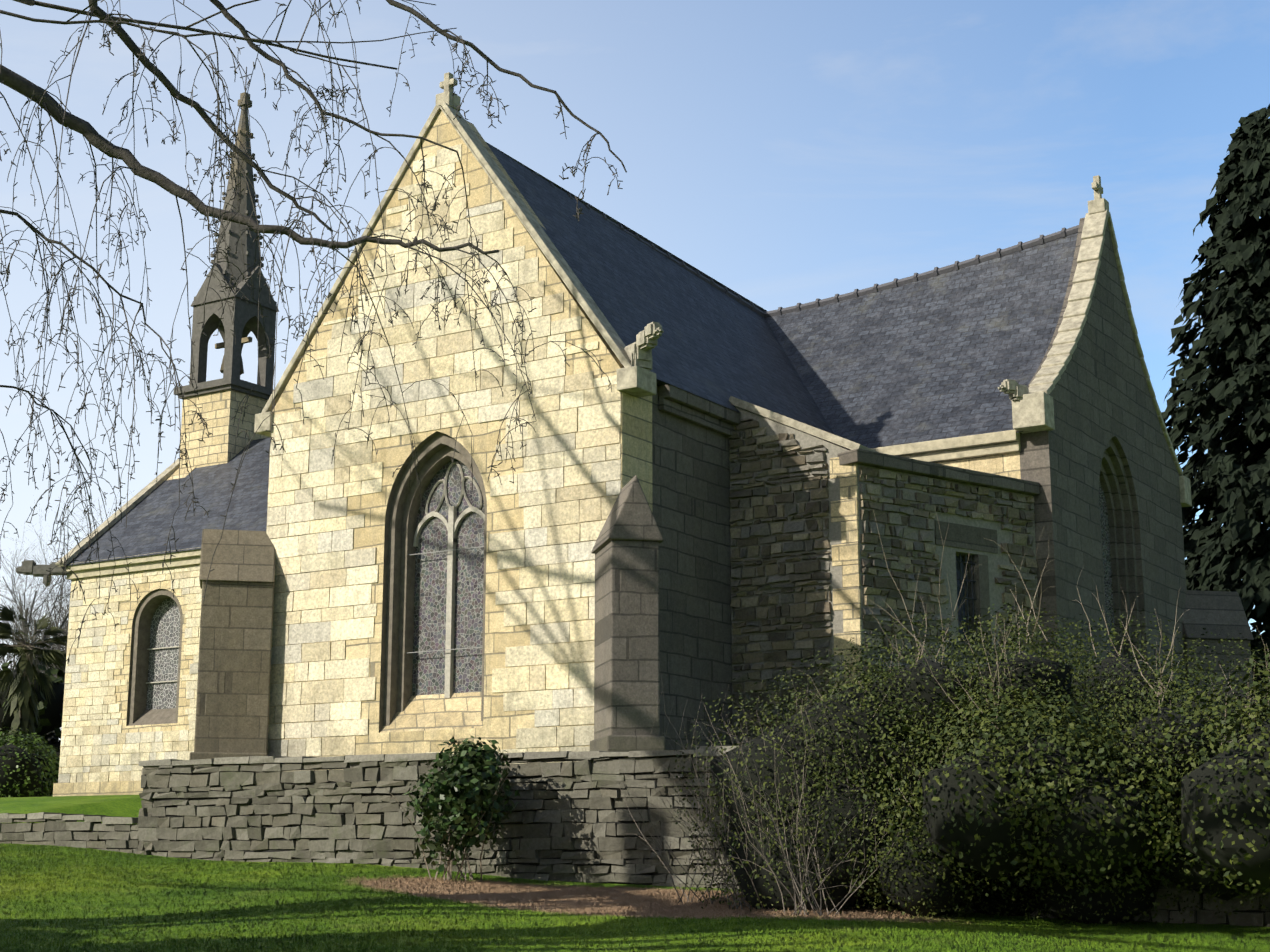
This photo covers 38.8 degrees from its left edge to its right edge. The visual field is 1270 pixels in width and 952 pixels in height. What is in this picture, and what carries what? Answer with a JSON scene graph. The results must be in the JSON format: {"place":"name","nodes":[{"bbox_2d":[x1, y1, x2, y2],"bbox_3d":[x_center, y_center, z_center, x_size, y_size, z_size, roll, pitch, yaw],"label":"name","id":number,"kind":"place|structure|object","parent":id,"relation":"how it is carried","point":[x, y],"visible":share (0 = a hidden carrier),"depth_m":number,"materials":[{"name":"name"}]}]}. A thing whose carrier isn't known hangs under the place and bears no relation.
{"place":"outdoors","nodes":[
{"label":"outdoors","id":0,"kind":"place"},
{"bbox_2d":[16,560,72,585],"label":"gargoyle","id":1,"kind":"object","parent":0,"point":[29,567],"visible":0.83,"depth_m":41.30,"materials":[{"name":"grey stone"}]},
{"bbox_2d":[55,459,178,566],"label":"roof coping","id":2,"kind":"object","parent":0,"point":[141,495],"visible":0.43,"depth_m":42.95,"materials":[{"name":"beige stone"}]},
{"bbox_2d":[83,564,199,781],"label":"chapel nave south wall","id":3,"kind":"structure","parent":0,"point":[132,606],"depth_m":39.81,"materials":[{"name":"beige stone"}]},
{"bbox_2d":[58,565,201,782],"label":"chapel ashlar blocks","id":4,"kind":"structure","parent":3,"relation":"attached to","point":[100,738],"depth_m":40.19,"materials":[{"name":"beige stone"}]},
{"bbox_2d":[66,547,200,579],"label":"eaves cornice","id":5,"kind":"structure","parent":3,"relation":"attached to","point":[154,562],"depth_m":40.18,"materials":[{"name":"beige stone"}]},
{"bbox_2d":[127,589,182,725],"bbox_3d":[-10.322,4.033,39.820,1.620,3.035,0.680,-8,-14,32],"label":"window frame","id":6,"kind":"object","parent":3,"relation":"attached to","point":[139,714],"visible":0.44,"depth_m":39.92,"materials":[{"name":"beige stone"}]},
{"bbox_2d":[146,646,178,683],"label":"window bars","id":7,"kind":"object","parent":6,"relation":"attached to","point":[162,648],"visible":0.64,"depth_m":39.87,"materials":[{"name":"grey metal"}]},
{"bbox_2d":[146,597,179,709],"bbox_3d":[-10.276,3.963,39.889,1.500,2.800,0.020,-8,-14,32],"label":"window glass","id":8,"kind":"object","parent":6,"relation":"in","point":[164,632],"visible":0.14,"depth_m":39.98,"materials":[{"name":"grey glass"}]},
{"bbox_2d":[66,437,270,565],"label":"roof","id":9,"kind":"structure","parent":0,"point":[146,531],"depth_m":41.47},
{"bbox_2d":[180,389,268,468],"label":"bell tower base","id":10,"kind":"object","parent":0,"point":[222,444],"visible":0.29,"depth_m":44.06,"materials":[{"name":"beige stone"}]},
{"bbox_2d":[174,377,273,399],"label":"belfry ledge","id":11,"kind":"object","parent":10,"relation":"on","point":[232,383],"visible":0.39,"depth_m":44.19,"materials":[{"name":"grey stone"}]},
{"bbox_2d":[189,287,276,388],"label":"belfry","id":12,"kind":"object","parent":11,"relation":"on","point":[245,317],"visible":0.79,"depth_m":44.95,"materials":[{"name":"grey stone"}]},
{"bbox_2d":[191,92,278,311],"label":"spire","id":13,"kind":"structure","parent":12,"relation":"on","point":[232,233],"depth_m":45.35,"materials":[{"name":"grey stone"}]},
{"bbox_2d":[215,336,251,374],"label":"bell yokes","id":14,"kind":"object","parent":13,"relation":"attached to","point":[243,341],"visible":0.29,"depth_m":45.06,"materials":[{"name":"brown metal"}]},
{"bbox_2d":[240,67,251,90],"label":"cross","id":15,"kind":"object","parent":13,"relation":"on","point":[245,76],"visible":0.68,"depth_m":46.73,"materials":[{"name":"grey metal"}]},
{"bbox_2d":[0,0,626,663],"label":"tree branches","id":16,"kind":"object","parent":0,"point":[220,138],"depth_m":12.04,"materials":[{"name":"brown plant"}]},
{"bbox_2d":[267,110,651,756],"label":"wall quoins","id":17,"kind":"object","parent":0,"point":[505,513],"depth_m":26.82,"materials":[{"name":"beige stone"}]},
{"bbox_2d":[189,529,274,767],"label":"buttress","id":18,"kind":"structure","parent":17,"relation":"attached to","point":[234,675],"depth_m":27.98,"materials":[{"name":"beige stone"}]},
{"bbox_2d":[380,692,482,732],"bbox_3d":[-2.873,3.507,26.621,1.960,0.620,0.430,-8,-14,32],"label":"window sill","id":19,"kind":"structure","parent":17,"relation":"attached to","point":[439,712],"depth_m":26.63,"materials":[{"name":"beige stone"}]},
{"bbox_2d":[383,432,486,725],"bbox_3d":[-2.770,1.588,27.189,1.970,4.510,0.650,-8,-14,32],"label":"window frame","id":20,"kind":"object","parent":17,"relation":"attached to","point":[435,454],"visible":0.42,"depth_m":27.42,"materials":[{"name":"grey stone"}]},
{"bbox_2d":[407,546,483,652],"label":"window bars","id":21,"kind":"object","parent":20,"relation":"attached to","point":[443,551],"visible":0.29,"depth_m":27.04,"materials":[{"name":"grey metal"}]},
{"bbox_2d":[412,458,484,695],"bbox_3d":[-2.745,1.503,27.245,1.700,4.200,0.020,-8,-14,32],"label":"window glass","id":22,"kind":"object","parent":20,"relation":"in","point":[429,634],"depth_m":27.24,"materials":[{"name":"grey glass"}]},
{"bbox_2d":[413,462,484,697],"bbox_3d":[-2.762,1.546,27.210,1.480,3.601,0.120,-8,-14,32],"label":"window tracery","id":23,"kind":"object","parent":20,"relation":"attached to","point":[452,522],"visible":0.94,"depth_m":27.22,"materials":[{"name":"beige stone"}]},
{"bbox_2d":[266,144,620,770],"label":"chapel gable ashlar blocks","id":24,"kind":"structure","parent":17,"relation":"attached to","point":[563,574],"depth_m":27.42,"materials":[{"name":"beige stone"}]},
{"bbox_2d":[254,72,656,436],"bbox_3d":[-2.942,-3.590,28.101,7.400,5.720,0.530,-8,-14,32],"label":"gable coping","id":25,"kind":"object","parent":17,"relation":"on","point":[637,381],"visible":0.75,"depth_m":27.69,"materials":[{"name":"beige stone"}]},
{"bbox_2d":[619,322,663,371],"bbox_3d":[0.131,-1.809,25.614,0.952,0.612,0.340,-19,-22,57],"label":"gargoyle","id":26,"kind":"object","parent":25,"relation":"on","point":[639,352],"visible":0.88,"depth_m":25.54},
{"bbox_2d":[590,476,664,759],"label":"buttress","id":27,"kind":"structure","parent":17,"relation":"attached to","point":[625,549],"depth_m":24.06,"materials":[{"name":"beige stone"}]},
{"bbox_2d":[0,795,1269,951],"bbox_3d":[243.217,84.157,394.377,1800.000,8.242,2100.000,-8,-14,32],"label":"lawn","id":28,"kind":"structure","parent":0,"point":[120,805],"depth_m":17.30,"materials":[{"name":"green plant"}]},
{"bbox_2d":[0,726,59,797],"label":"hedge","id":29,"kind":"object","parent":28,"relation":"on","point":[12,763],"depth_m":43.33,"materials":[{"name":"green plant"}]},
{"bbox_2d":[0,660,64,794],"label":"evergreen tree","id":30,"kind":"object","parent":28,"relation":"on","point":[53,709],"depth_m":53.34,"materials":[{"name":"green plant"}]},
{"bbox_2d":[0,604,67,739],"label":"palm tree","id":31,"kind":"object","parent":28,"relation":"on","point":[20,689],"depth_m":49.39,"materials":[{"name":"green plant"}]},
{"bbox_2d":[0,486,125,740],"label":"bare tree","id":32,"kind":"object","parent":28,"relation":"on","point":[63,622],"visible":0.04,"depth_m":64.18,"materials":[{"name":"brown plant"}]},
{"bbox_2d":[53,780,142,795],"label":"wall plinth","id":33,"kind":"structure","parent":28,"relation":"on","point":[101,788],"depth_m":39.69,"materials":[{"name":"beige stone"}]},
{"bbox_2d":[59,467,195,782],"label":"chapel nave west gable","id":34,"kind":"structure","parent":28,"relation":"on","point":[184,473],"depth_m":41.10,"materials":[{"name":"beige stone"}]},
{"bbox_2d":[364,735,519,880],"bbox_3d":[-1.980,3.832,20.928,1.977,1.697,1.397,-8,-14,32],"label":"small shrub","id":35,"kind":"object","parent":28,"relation":"on","point":[480,797],"depth_m":20.72,"materials":[{"name":"green plant"}]},
{"bbox_2d":[0,772,1269,924],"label":"terrace retaining wall","id":36,"kind":"structure","parent":28,"relation":"on","point":[520,837],"depth_m":21.65,"materials":[{"name":"grey stone"}]},
{"bbox_2d":[0,736,1243,823],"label":"terrace wall caps","id":37,"kind":"object","parent":36,"relation":"on","point":[235,761],"visible":0.5,"depth_m":23.16,"materials":[{"name":"grey stone"}]},
{"bbox_2d":[0,747,1269,926],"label":"terrace retaining wall stones","id":38,"kind":"object","parent":36,"relation":"attached to","point":[349,827],"visible":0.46,"depth_m":22.42,"materials":[{"name":"grey stone"}]},
{"bbox_2d":[582,640,933,915],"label":"shrub bare stems","id":39,"kind":"object","parent":28,"relation":"on","point":[733,887],"visible":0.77,"depth_m":17.69,"materials":[{"name":"brown plant"}]},
{"bbox_2d":[729,419,1039,745],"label":"sacristy rubble stones","id":40,"kind":"object","parent":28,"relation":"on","point":[760,510],"visible":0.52,"depth_m":27.14,"materials":[{"name":"grey stone"}]},
{"bbox_2d":[850,477,991,664],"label":"shrub shoots","id":41,"kind":"object","parent":28,"relation":"on","point":[935,588],"visible":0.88,"depth_m":19.74,"materials":[{"name":"brown plant"}]},
{"bbox_2d":[664,538,1269,929],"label":"hedge shrub","id":42,"kind":"object","parent":28,"relation":"on","point":[1255,867],"depth_m":17.23,"materials":[{"name":"green plant"}]},
{"bbox_2d":[932,452,1020,478],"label":"wall","id":43,"kind":"structure","parent":28,"relation":"on","point":[1007,464],"depth_m":29.61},
{"bbox_2d":[870,430,1020,461],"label":"cornice","id":44,"kind":"structure","parent":43,"relation":"attached to","point":[980,445],"depth_m":29.84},
{"bbox_2d":[1161,104,1269,698],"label":"conifer tree","id":45,"kind":"object","parent":28,"relation":"on","point":[1226,395],"visible":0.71,"depth_m":42.68,"materials":[{"name":"green plant"}]},
{"bbox_2d":[1183,590,1253,695],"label":"buttress","id":46,"kind":"structure","parent":28,"relation":"on","point":[1222,614],"depth_m":34.50,"materials":[{"name":"grey stone"}]},
{"bbox_2d":[0,0,1269,739],"label":"sky","id":47,"kind":"structure","parent":0,"point":[789,153],"materials":[{"name":"blue"}]},
{"bbox_2d":[486,142,834,434],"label":"roof","id":48,"kind":"structure","parent":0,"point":[716,345],"depth_m":30.32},
{"bbox_2d":[652,385,732,757],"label":"chapel wall","id":49,"kind":"structure","parent":0,"point":[690,487],"depth_m":26.62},
{"bbox_2d":[659,384,739,436],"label":"cornice","id":50,"kind":"structure","parent":49,"relation":"attached to","point":[675,401],"depth_m":27.02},
{"bbox_2d":[729,406,859,744],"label":"stone wall","id":51,"kind":"structure","parent":0,"point":[804,440],"depth_m":27.11,"materials":[{"name":"grey stone"}]},
{"bbox_2d":[729,396,876,451],"bbox_3d":[2.577,-0.747,27.721,2.252,1.158,0.680,-8,-14,32],"label":"sloped coping","id":52,"kind":"object","parent":51,"relation":"on","point":[796,425],"visible":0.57,"depth_m":27.41,"materials":[{"name":"beige stone"}]},
{"bbox_2d":[734,403,926,461],"bbox_3d":[3.991,-0.516,28.626,3.620,1.080,3.800,-8,-14,32],"label":"roof flashing","id":53,"kind":"object","parent":51,"relation":"on","point":[840,446],"visible":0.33,"depth_m":28.79,"materials":[{"name":"grey metal"}]},
{"bbox_2d":[830,457,862,691],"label":"corner quoins","id":54,"kind":"object","parent":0,"point":[844,599],"visible":0.29,"depth_m":26.55,"materials":[{"name":"beige stone"}]},
{"bbox_2d":[765,232,1077,447],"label":"roof","id":55,"kind":"structure","parent":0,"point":[942,356],"depth_m":33.06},
{"bbox_2d":[493,148,1083,317],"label":"chapel ridge tiles","id":56,"kind":"object","parent":55,"relation":"on","point":[958,265],"visible":0.56,"depth_m":34.84,"materials":[{"name":"grey tile"}]},
{"bbox_2d":[856,464,1040,686],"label":"stone wall","id":57,"kind":"structure","parent":0,"point":[948,564],"depth_m":27.66,"materials":[{"name":"grey stone"}]},
{"bbox_2d":[837,449,1039,495],"bbox_3d":[4.751,-0.016,28.040,0.500,0.200,4.086,-15,-19,51],"label":"parapet coping","id":58,"kind":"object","parent":57,"relation":"on","point":[923,468],"depth_m":27.66,"materials":[{"name":"beige stone"}]},
{"bbox_2d":[934,520,997,660],"bbox_3d":[5.061,1.810,27.926,0.305,2.080,1.400,-15,-19,51],"label":"window surround","id":59,"kind":"object","parent":57,"relation":"in","point":[964,536],"visible":0.4,"depth_m":27.99,"materials":[{"name":"grey stone"}]},
{"bbox_2d":[956,556,965,641],"bbox_3d":[4.953,1.927,28.045,0.020,1.400,0.500,-15,-19,51],"label":"window","id":60,"kind":"structure","parent":59,"relation":"in","point":[959,588],"depth_m":28.15,"materials":[{"name":"grey glass"}]},
{"bbox_2d":[956,553,977,642],"bbox_3d":[5.096,1.888,27.863,0.034,1.400,0.500,-15,-19,51],"label":"chapel sacristy window grille","id":61,"kind":"object","parent":59,"relation":"in","point":[966,580],"visible":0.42,"depth_m":27.91,"materials":[{"name":"black metal"}]},
{"bbox_2d":[1019,218,1186,700],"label":"gable wall","id":62,"kind":"structure","parent":0,"point":[1100,394],"depth_m":31.77,"materials":[{"name":"beige stone"}]},
{"bbox_2d":[1012,175,1191,506],"bbox_3d":[8.546,-2.820,32.922,0.550,5.600,8.200,-8,-14,32],"label":"gable coping","id":63,"kind":"object","parent":62,"relation":"on","point":[1033,411],"visible":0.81,"depth_m":31.87,"materials":[{"name":"beige stone"}]},
{"bbox_2d":[998,379,1029,400],"bbox_3d":[6.287,-1.228,29.242,0.340,0.612,0.952,-23,-25,61],"label":"gargoyle","id":64,"kind":"object","parent":63,"relation":"on","point":[1014,389],"visible":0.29,"depth_m":29.11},
{"bbox_2d":[1099,439,1141,666],"bbox_3d":[8.337,1.607,31.884,0.390,4.710,2.250,-8,-14,32],"label":"window surround","id":65,"kind":"object","parent":62,"relation":"in","point":[1114,484],"visible":0.35,"depth_m":32.59,"materials":[{"name":"beige stone"}]},
{"bbox_2d":[1099,480,1115,656],"bbox_3d":[8.207,1.776,31.934,0.020,4.400,2.000,-8,-14,32],"label":"arched window","id":66,"kind":"structure","parent":65,"relation":"in","point":[1106,558],"depth_m":32.39,"materials":[{"name":"black glass"}]}
]}

